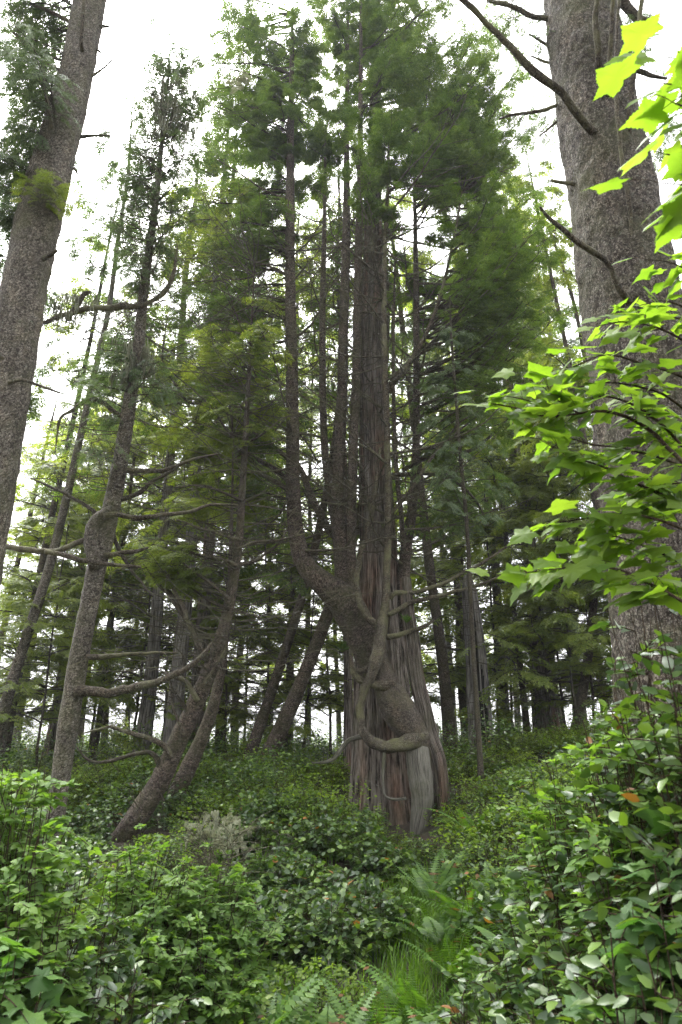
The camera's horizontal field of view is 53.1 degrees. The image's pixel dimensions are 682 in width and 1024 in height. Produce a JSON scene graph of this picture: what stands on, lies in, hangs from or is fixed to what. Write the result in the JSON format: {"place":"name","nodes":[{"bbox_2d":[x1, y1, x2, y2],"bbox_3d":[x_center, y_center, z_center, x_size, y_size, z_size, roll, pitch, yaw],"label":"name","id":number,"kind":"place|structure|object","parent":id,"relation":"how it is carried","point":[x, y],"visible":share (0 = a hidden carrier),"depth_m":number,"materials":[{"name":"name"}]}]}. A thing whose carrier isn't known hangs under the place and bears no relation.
{"place":"outdoors","nodes":[
{"label":"outdoors","id":0,"kind":"place"},
{"bbox_2d":[2,754,596,1023],"bbox_3d":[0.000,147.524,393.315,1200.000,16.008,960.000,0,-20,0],"label":"ground","id":1,"kind":"structure","parent":0,"point":[425,835],"depth_m":10.46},
{"bbox_2d":[0,924,90,1023],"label":"thimbleberry bush","id":2,"kind":"object","parent":1,"relation":"on","point":[40,981],"visible":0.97,"depth_m":2.85,"materials":[{"name":"green plant"}]},
{"bbox_2d":[0,393,95,707],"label":"conifer","id":3,"kind":"object","parent":1,"relation":"on","point":[17,560],"visible":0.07,"depth_m":27.96,"materials":[{"name":"green plant"}]},
{"bbox_2d":[0,753,102,969],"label":"salmonberry bush","id":4,"kind":"object","parent":1,"relation":"on","point":[11,849],"visible":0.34,"depth_m":3.83,"materials":[{"name":"green plant"}]},
{"bbox_2d":[0,819,108,1023],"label":"salmonberry bush","id":5,"kind":"object","parent":1,"relation":"on","point":[12,893],"visible":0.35,"depth_m":3.35,"materials":[{"name":"green plant"}]},
{"bbox_2d":[0,0,117,585],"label":"spruce tree","id":6,"kind":"object","parent":1,"relation":"on","point":[37,161],"visible":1,"depth_m":9.90,"materials":[{"name":"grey plant"}]},
{"bbox_2d":[0,516,122,740],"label":"young hemlock","id":7,"kind":"object","parent":1,"relation":"on","point":[33,523],"visible":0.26,"depth_m":20.20,"materials":[{"name":"green plant"}]},
{"bbox_2d":[0,916,125,1023],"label":"salmonberry bush","id":8,"kind":"object","parent":1,"relation":"on","point":[54,962],"visible":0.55,"depth_m":3.12,"materials":[{"name":"green plant"}]},
{"bbox_2d":[0,516,147,768],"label":"young hemlock","id":9,"kind":"object","parent":1,"relation":"on","point":[20,605],"visible":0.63,"depth_m":17.61,"materials":[{"name":"green plant"}]},
{"bbox_2d":[0,204,152,770],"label":"conifer","id":10,"kind":"object","parent":1,"relation":"on","point":[7,739],"visible":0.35,"depth_m":20.09,"materials":[{"name":"green plant"}]},
{"bbox_2d":[0,510,163,727],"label":"young hemlock","id":11,"kind":"object","parent":1,"relation":"on","point":[48,713],"visible":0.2,"depth_m":20.37,"materials":[{"name":"green plant"}]},
{"bbox_2d":[0,108,171,746],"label":"conifer","id":12,"kind":"object","parent":1,"relation":"on","point":[24,644],"visible":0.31,"depth_m":19.36,"materials":[{"name":"green plant"}]},
{"bbox_2d":[63,803,114,849],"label":"salal shrub","id":13,"kind":"object","parent":1,"relation":"on","point":[81,822],"visible":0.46,"depth_m":11.42,"materials":[{"name":"green plant"}]},
{"bbox_2d":[0,397,188,760],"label":"conifer","id":14,"kind":"object","parent":1,"relation":"on","point":[50,726],"visible":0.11,"depth_m":23.90,"materials":[{"name":"plant"}]},
{"bbox_2d":[47,857,142,1022],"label":"shrub","id":15,"kind":"object","parent":1,"relation":"on","point":[109,929],"visible":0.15,"depth_m":3.99,"materials":[{"name":"green plant"}]},
{"bbox_2d":[0,428,192,762],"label":"young hemlock","id":16,"kind":"object","parent":1,"relation":"on","point":[26,498],"visible":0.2,"depth_m":22.93,"materials":[{"name":"green plant"}]},
{"bbox_2d":[12,341,201,765],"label":"conifer","id":17,"kind":"object","parent":1,"relation":"on","point":[96,735],"visible":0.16,"depth_m":22.09,"materials":[{"name":"green plant"}]},
{"bbox_2d":[69,752,152,805],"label":"huckleberry bush","id":18,"kind":"object","parent":1,"relation":"on","point":[75,770],"visible":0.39,"depth_m":14.58,"materials":[{"name":"green plant"}]},
{"bbox_2d":[13,429,208,749],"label":"young hemlock","id":19,"kind":"object","parent":1,"relation":"on","point":[121,644],"visible":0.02,"depth_m":24.92,"materials":[{"name":"green plant"}]},
{"bbox_2d":[60,940,181,1023],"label":"leathery shrub","id":20,"kind":"object","parent":1,"relation":"on","point":[123,983],"visible":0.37,"depth_m":3.43,"materials":[{"name":"green plant"}]},
{"bbox_2d":[50,410,223,749],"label":"young hemlock","id":21,"kind":"object","parent":1,"relation":"on","point":[111,701],"visible":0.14,"depth_m":21.57,"materials":[{"name":"green plant"}]},
{"bbox_2d":[62,964,212,1023],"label":"leathery shrub","id":22,"kind":"object","parent":1,"relation":"on","point":[112,987],"visible":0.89,"depth_m":3.12,"materials":[{"name":"green plant"}]},
{"bbox_2d":[6,0,285,851],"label":"lichen hung spruce","id":23,"kind":"object","parent":1,"relation":"on","point":[174,127],"visible":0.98,"depth_m":12.69,"materials":[{"name":"green plant"}]},
{"bbox_2d":[123,0,221,83],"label":"hanging bough","id":24,"kind":"object","parent":23,"relation":"attached to","point":[154,21],"visible":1,"depth_m":12.46,"materials":[{"name":"green plant"}]},
{"bbox_2d":[62,823,230,998],"bbox_3d":[-1.400,3.027,4.857,1.262,1.456,1.228,12,-23,-31],"label":"salmonberry bush","id":25,"kind":"object","parent":1,"relation":"on","point":[140,896],"visible":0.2,"depth_m":4.82,"materials":[{"name":"green plant"}]},
{"bbox_2d":[72,902,226,1023],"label":"salmonberry bush","id":26,"kind":"object","parent":1,"relation":"on","point":[161,968],"visible":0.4,"depth_m":4.20,"materials":[{"name":"green plant"}]},
{"bbox_2d":[39,156,272,765],"bbox_3d":[-5.403,-3.140,22.535,7.091,22.083,7.325,0,-20,0],"label":"cedar","id":27,"kind":"object","parent":1,"relation":"on","point":[146,707],"visible":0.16,"depth_m":20.10,"materials":[{"name":"green plant"}]},
{"bbox_2d":[34,118,301,751],"bbox_3d":[-4.699,-4.096,21.328,7.434,23.085,7.498,0,-20,0],"label":"cedar","id":28,"kind":"object","parent":1,"relation":"on","point":[169,724],"visible":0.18,"depth_m":20.05,"materials":[{"name":"green plant"}]},
{"bbox_2d":[120,841,290,1021],"bbox_3d":[-0.988,3.180,5.057,1.226,1.371,1.142,0,-20,0],"label":"salmonberry bush","id":29,"kind":"object","parent":1,"relation":"on","point":[236,932],"visible":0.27,"depth_m":4.97,"materials":[{"name":"green plant"}]},
{"bbox_2d":[166,808,289,908],"bbox_3d":[-0.958,2.811,5.454,0.843,0.824,1.504,6,-20,-17],"label":"lichen tangle","id":30,"kind":"object","parent":29,"relation":"on","point":[220,841],"visible":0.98,"depth_m":5.56,"materials":[{"name":"grey plant"}]},
{"bbox_2d":[125,125,285,751],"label":"cedar","id":31,"kind":"object","parent":1,"relation":"on","point":[199,607],"visible":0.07,"depth_m":21.32,"materials":[{"name":"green plant"}]},
{"bbox_2d":[160,908,269,1023],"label":"salmonberry bush","id":32,"kind":"object","parent":1,"relation":"on","point":[223,987],"visible":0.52,"depth_m":4.36,"materials":[{"name":"green plant"}]},
{"bbox_2d":[96,422,343,750],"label":"young hemlock","id":33,"kind":"object","parent":1,"relation":"on","point":[244,645],"visible":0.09,"depth_m":22.86,"materials":[{"name":"green plant"}]},
{"bbox_2d":[25,145,419,841],"bbox_3d":[-2.170,-0.010,14.123,7.580,13.329,6.394,10,-22,-27],"label":"leaning hemlock","id":34,"kind":"object","parent":1,"relation":"on","point":[175,575],"visible":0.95,"depth_m":13.72,"materials":[{"name":"green plant"}]},
{"bbox_2d":[154,342,291,825],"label":"leaning cedar","id":35,"kind":"object","parent":1,"relation":"on","point":[194,754],"visible":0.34,"depth_m":15.55,"materials":[{"name":"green plant"}]},
{"bbox_2d":[144,567,318,766],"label":"young hemlock","id":36,"kind":"object","parent":1,"relation":"on","point":[220,715],"visible":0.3,"depth_m":19.77,"materials":[{"name":"green plant"}]},
{"bbox_2d":[203,805,292,857],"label":"salal shrub","id":37,"kind":"object","parent":1,"relation":"on","point":[269,836],"visible":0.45,"depth_m":9.62,"materials":[{"name":"green plant"}]},
{"bbox_2d":[155,414,343,747],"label":"young hemlock","id":38,"kind":"object","parent":1,"relation":"on","point":[275,533],"visible":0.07,"depth_m":25.84,"materials":[{"name":"green plant"}]},
{"bbox_2d":[219,853,300,906],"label":"salal shrub","id":39,"kind":"object","parent":1,"relation":"on","point":[267,867],"visible":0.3,"depth_m":7.90,"materials":[{"name":"green plant"}]},
{"bbox_2d":[188,971,339,1023],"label":"sword fern","id":40,"kind":"object","parent":1,"relation":"on","point":[306,1017],"visible":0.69,"depth_m":4.38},
{"bbox_2d":[198,965,335,1023],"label":"sword fern","id":41,"kind":"object","parent":1,"relation":"on","point":[290,1003],"visible":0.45,"depth_m":4.37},
{"bbox_2d":[185,505,352,732],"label":"young hemlock","id":42,"kind":"object","parent":1,"relation":"on","point":[268,678],"visible":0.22,"depth_m":22.64,"materials":[{"name":"green plant"}]},
{"bbox_2d":[220,786,335,828],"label":"salal shrub","id":43,"kind":"object","parent":1,"relation":"on","point":[255,805],"visible":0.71,"depth_m":10.74,"materials":[{"name":"green plant"}]},
{"bbox_2d":[246,894,309,973],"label":"salal shrub","id":44,"kind":"object","parent":1,"relation":"on","point":[275,957],"visible":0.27,"depth_m":6.12,"materials":[{"name":"green plant"}]},
{"bbox_2d":[220,204,356,760],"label":"conifer","id":45,"kind":"object","parent":1,"relation":"on","point":[316,455],"visible":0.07,"depth_m":27.13,"materials":[{"name":"green plant"}]},
{"bbox_2d":[240,841,342,889],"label":"salal shrub","id":46,"kind":"object","parent":1,"relation":"on","point":[291,855],"visible":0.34,"depth_m":8.24,"materials":[{"name":"green plant"}]},
{"bbox_2d":[230,540,354,757],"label":"young hemlock","id":47,"kind":"object","parent":1,"relation":"on","point":[298,729],"visible":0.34,"depth_m":20.31,"materials":[{"name":"green plant"}]},
{"bbox_2d":[165,186,433,767],"bbox_3d":[-1.107,-2.467,20.622,7.051,20.128,7.179,0,-20,0],"label":"conifer","id":48,"kind":"object","parent":1,"relation":"on","point":[280,730],"visible":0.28,"depth_m":18.58,"materials":[{"name":"green plant"}]},
{"bbox_2d":[191,179,407,766],"bbox_3d":[-1.175,-2.420,21.157,6.012,20.079,4.967,11,-22,-28],"label":"conifer","id":49,"kind":"object","parent":1,"relation":"on","point":[262,716],"visible":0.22,"depth_m":20.01,"materials":[{"name":"green plant"}]},
{"bbox_2d":[258,856,349,900],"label":"salal shrub","id":50,"kind":"object","parent":1,"relation":"on","point":[302,875],"visible":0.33,"depth_m":7.72,"materials":[{"name":"green plant"}]},
{"bbox_2d":[251,883,366,958],"bbox_3d":[-0.416,4.116,6.835,1.299,0.684,1.190,13,-23,-32],"label":"salal shrub","id":51,"kind":"object","parent":1,"relation":"on","point":[290,900],"visible":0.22,"depth_m":6.83,"materials":[{"name":"green plant"}]},
{"bbox_2d":[245,531,410,757],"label":"young hemlock","id":52,"kind":"object","parent":1,"relation":"on","point":[329,708],"visible":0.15,"depth_m":21.82,"materials":[{"name":"green plant"}]},
{"bbox_2d":[278,805,382,860],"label":"salal shrub","id":53,"kind":"object","parent":1,"relation":"on","point":[335,834],"visible":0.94,"depth_m":9.16,"materials":[{"name":"green plant"}]},
{"bbox_2d":[266,981,401,1023],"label":"sword fern","id":54,"kind":"object","parent":1,"relation":"on","point":[332,1017],"visible":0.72,"depth_m":4.58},
{"bbox_2d":[283,891,392,979],"bbox_3d":[-0.048,3.859,6.229,1.046,0.717,0.998,0,-20,0],"label":"salal shrub","id":55,"kind":"object","parent":1,"relation":"on","point":[328,936],"visible":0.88,"depth_m":6.12,"materials":[{"name":"green plant"}]},
{"bbox_2d":[0,703,677,1023],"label":"undergrowth","id":56,"kind":"object","parent":1,"relation":"on","point":[25,750],"visible":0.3,"depth_m":12.08,"materials":[{"name":"green plant"}]},
{"bbox_2d":[119,0,579,834],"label":"ancient conifer","id":57,"kind":"object","parent":1,"relation":"on","point":[449,140],"visible":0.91,"depth_m":18.39,"materials":[{"name":"plant"}]},
{"bbox_2d":[295,867,407,915],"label":"salal shrub","id":58,"kind":"object","parent":1,"relation":"on","point":[337,884],"visible":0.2,"depth_m":7.51,"materials":[{"name":"green plant"}]},
{"bbox_2d":[265,159,438,770],"bbox_3d":[0.380,-3.266,22.014,6.211,22.055,4.906,0,-20,0],"label":"conifer","id":59,"kind":"object","parent":1,"relation":"on","point":[348,713],"visible":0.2,"depth_m":21.70,"materials":[{"name":"plant"}]},
{"bbox_2d":[329,872,420,957],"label":"salal shrub","id":60,"kind":"object","parent":1,"relation":"on","point":[377,897],"visible":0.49,"depth_m":6.75,"materials":[{"name":"green plant"}]},
{"bbox_2d":[317,972,436,1023],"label":"sword fern","id":61,"kind":"object","parent":1,"relation":"on","point":[341,1010],"visible":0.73,"depth_m":4.84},
{"bbox_2d":[344,833,416,886],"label":"salal shrub","id":62,"kind":"object","parent":1,"relation":"on","point":[380,860],"visible":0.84,"depth_m":8.66,"materials":[{"name":"green plant"}]},
{"bbox_2d":[347,959,482,1022],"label":"sword fern","id":63,"kind":"object","parent":1,"relation":"on","point":[406,998],"visible":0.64,"depth_m":5.09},
{"bbox_2d":[306,510,534,727],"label":"young hemlock","id":64,"kind":"object","parent":1,"relation":"on","point":[426,639],"visible":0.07,"depth_m":24.92,"materials":[{"name":"green plant"}]},
{"bbox_2d":[390,848,483,907],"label":"sword fern","id":65,"kind":"object","parent":1,"relation":"on","point":[421,879],"visible":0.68,"depth_m":7.86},
{"bbox_2d":[386,893,489,950],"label":"sword fern","id":66,"kind":"object","parent":1,"relation":"on","point":[441,926],"visible":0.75,"depth_m":6.36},
{"bbox_2d":[346,165,530,762],"bbox_3d":[2.974,-3.479,24.768,6.443,24.079,5.963,18,-26,-40],"label":"conifer","id":67,"kind":"object","parent":1,"relation":"on","point":[445,695],"visible":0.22,"depth_m":22.52,"materials":[{"name":"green plant"}]},
{"bbox_2d":[394,830,484,872],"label":"evergreen shrub","id":68,"kind":"object","parent":1,"relation":"on","point":[420,856],"visible":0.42,"depth_m":9.12,"materials":[{"name":"green plant"}]},
{"bbox_2d":[393,921,498,991],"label":"sword fern","id":69,"kind":"object","parent":1,"relation":"on","point":[467,965],"visible":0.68,"depth_m":5.67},
{"bbox_2d":[391,264,513,744],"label":"conifer","id":70,"kind":"object","parent":1,"relation":"on","point":[458,594],"visible":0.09,"depth_m":28.91,"materials":[{"name":"green plant"}]},
{"bbox_2d":[406,865,523,939],"bbox_3d":[1.268,3.882,6.808,1.398,0.633,1.236,2,-20,-7],"label":"sword fern","id":71,"kind":"object","parent":1,"relation":"on","point":[451,904],"visible":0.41,"depth_m":6.56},
{"bbox_2d":[419,976,512,1023],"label":"leathery shrub","id":72,"kind":"object","parent":1,"relation":"on","point":[476,1015],"visible":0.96,"depth_m":3.32,"materials":[{"name":"green plant"}]},
{"bbox_2d":[410,297,525,806],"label":"conifer","id":73,"kind":"object","parent":1,"relation":"on","point":[444,335],"visible":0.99,"depth_m":15.47,"materials":[{"name":"green plant"}]},
{"bbox_2d":[415,955,523,1023],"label":"leathery shrub","id":74,"kind":"object","parent":1,"relation":"on","point":[475,993],"visible":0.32,"depth_m":3.77,"materials":[{"name":"green plant"}]},
{"bbox_2d":[462,575,495,759],"bbox_3d":[3.890,4.470,19.635,0.776,5.551,0.756,0,-20,0],"label":"split snag","id":75,"kind":"object","parent":1,"relation":"on","point":[482,676],"visible":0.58,"depth_m":19.46,"materials":[{"name":"grey wood"}]},
{"bbox_2d":[439,831,527,888],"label":"evergreen shrub","id":76,"kind":"object","parent":1,"relation":"on","point":[473,859],"visible":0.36,"depth_m":8.18,"materials":[{"name":"green plant"}]},
{"bbox_2d":[395,399,588,752],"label":"young hemlock","id":77,"kind":"object","parent":1,"relation":"on","point":[531,674],"visible":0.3,"depth_m":23.62,"materials":[{"name":"green plant"}]},
{"bbox_2d":[452,745,546,770],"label":"huckleberry bush","id":78,"kind":"object","parent":1,"relation":"on","point":[512,759],"visible":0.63,"depth_m":16.52,"materials":[{"name":"green plant"}]},
{"bbox_2d":[395,433,610,693],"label":"young hemlock","id":79,"kind":"object","parent":1,"relation":"on","point":[428,680],"visible":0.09,"depth_m":24.55,"materials":[{"name":"green plant"}]},
{"bbox_2d":[430,245,575,744],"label":"conifer","id":80,"kind":"object","parent":1,"relation":"on","point":[525,713],"visible":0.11,"depth_m":24.11,"materials":[{"name":"green plant"}]},
{"bbox_2d":[413,418,612,734],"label":"young hemlock","id":81,"kind":"object","parent":1,"relation":"on","point":[584,587],"visible":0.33,"depth_m":22.42,"materials":[{"name":"green plant"}]},
{"bbox_2d":[418,192,611,732],"bbox_3d":[6.852,-3.429,27.359,8.227,25.125,8.055,0,-20,0],"label":"cedar","id":82,"kind":"object","parent":1,"relation":"on","point":[539,668],"visible":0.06,"depth_m":24.69,"materials":[{"name":"green plant"}]},
{"bbox_2d":[458,876,573,1023],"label":"leathery shrub","id":83,"kind":"object","parent":1,"relation":"on","point":[506,962],"visible":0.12,"depth_m":3.60,"materials":[{"name":"green plant"}]},
{"bbox_2d":[451,211,601,731],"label":"conifer","id":84,"kind":"object","parent":1,"relation":"on","point":[582,693],"visible":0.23,"depth_m":23.03,"materials":[{"name":"green plant"}]},
{"bbox_2d":[484,920,575,1023],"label":"leathery shrub","id":85,"kind":"object","parent":1,"relation":"on","point":[535,990],"visible":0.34,"depth_m":2.96,"materials":[{"name":"green plant"}]},
{"bbox_2d":[455,454,612,733],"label":"young hemlock","id":86,"kind":"object","parent":1,"relation":"on","point":[540,517],"visible":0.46,"depth_m":21.06,"materials":[{"name":"green plant"}]},
{"bbox_2d":[484,726,589,758],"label":"huckleberry bush","id":87,"kind":"object","parent":1,"relation":"on","point":[530,737],"visible":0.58,"depth_m":17.50,"materials":[{"name":"green plant"}]},
{"bbox_2d":[482,776,604,1016],"bbox_3d":[1.182,2.172,3.163,0.905,1.889,0.974,17,-25,-39],"label":"leathery shrub","id":88,"kind":"object","parent":1,"relation":"on","point":[540,919],"visible":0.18,"depth_m":3.24,"materials":[{"name":"green plant"}]},
{"bbox_2d":[485,154,612,720],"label":"conifer","id":89,"kind":"object","parent":1,"relation":"on","point":[555,191],"visible":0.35,"depth_m":23.93,"materials":[{"name":"green plant"}]},
{"bbox_2d":[495,747,616,1007],"bbox_3d":[1.339,2.359,3.866,0.933,2.022,0.951,0,-20,0],"label":"salmonberry bush","id":90,"kind":"object","parent":1,"relation":"on","point":[537,814],"visible":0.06,"depth_m":3.97,"materials":[{"name":"green plant"}]},
{"bbox_2d":[504,527,613,731],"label":"young hemlock","id":91,"kind":"object","parent":1,"relation":"on","point":[553,605],"visible":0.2,"depth_m":21.91,"materials":[{"name":"green plant"}]},
{"bbox_2d":[453,11,681,614],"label":"maple tree","id":92,"kind":"object","parent":1,"relation":"on","point":[596,551],"visible":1,"depth_m":2.85,"materials":[{"name":"green plant"}]},
{"bbox_2d":[458,0,681,771],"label":"spruce tree","id":93,"kind":"object","parent":1,"relation":"on","point":[584,42],"visible":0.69,"depth_m":7.67,"materials":[{"name":"brown plant"}]},
{"bbox_2d":[526,848,668,1023],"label":"leathery shrub","id":94,"kind":"object","parent":1,"relation":"on","point":[573,966],"visible":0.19,"depth_m":2.49,"materials":[{"name":"green plant"}]},
{"bbox_2d":[537,720,666,1012],"bbox_3d":[1.320,1.942,2.929,0.964,2.039,0.906,0,-20,0],"label":"leathery shrub","id":95,"kind":"object","parent":1,"relation":"on","point":[581,833],"visible":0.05,"depth_m":3.10,"materials":[{"name":"green plant"}]},
{"bbox_2d":[546,711,675,1022],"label":"salmonberry bush","id":96,"kind":"object","parent":1,"relation":"on","point":[602,839],"visible":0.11,"depth_m":2.69,"materials":[{"name":"green plant"}]},
{"bbox_2d":[541,774,680,1023],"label":"leathery shrub","id":97,"kind":"object","parent":1,"relation":"on","point":[605,863],"visible":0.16,"depth_m":2.46,"materials":[{"name":"green plant"}]},
{"bbox_2d":[540,668,681,884],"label":"leathery shrub","id":98,"kind":"object","parent":1,"relation":"on","point":[569,807],"visible":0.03,"depth_m":3.50,"materials":[{"name":"green plant"}]},
{"bbox_2d":[560,900,681,1023],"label":"thimbleberry bush","id":99,"kind":"object","parent":1,"relation":"on","point":[630,931],"visible":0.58,"depth_m":2.18,"materials":[{"name":"green plant"}]},
{"bbox_2d":[565,932,681,1023],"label":"leathery shrub","id":100,"kind":"object","parent":1,"relation":"on","point":[584,996],"visible":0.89,"depth_m":2.12,"materials":[{"name":"green plant"}]},
{"bbox_2d":[578,601,681,938],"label":"leathery shrub","id":101,"kind":"object","parent":1,"relation":"on","point":[646,660],"visible":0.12,"depth_m":3.00,"materials":[{"name":"green plant"}]},
{"bbox_2d":[596,588,681,1023],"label":"leathery shrub","id":102,"kind":"object","parent":1,"relation":"on","point":[670,808],"visible":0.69,"depth_m":2.40,"materials":[{"name":"green plant"}]},
{"bbox_2d":[597,864,681,1023],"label":"leathery shrub","id":103,"kind":"object","parent":1,"relation":"on","point":[673,1006],"visible":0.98,"depth_m":2.00,"materials":[{"name":"green plant"}]},
{"bbox_2d":[610,804,681,988],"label":"shrub","id":104,"kind":"object","parent":1,"relation":"on","point":[639,868],"visible":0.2,"depth_m":2.42,"materials":[{"name":"green plant"}]},
{"bbox_2d":[0,0,681,748],"label":"sky","id":105,"kind":"structure","parent":0,"point":[118,13],"materials":[{"name":"white"}]},
{"bbox_2d":[225,807,516,1023],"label":"grass","id":106,"kind":"structure","parent":0,"point":[418,971],"depth_m":6.06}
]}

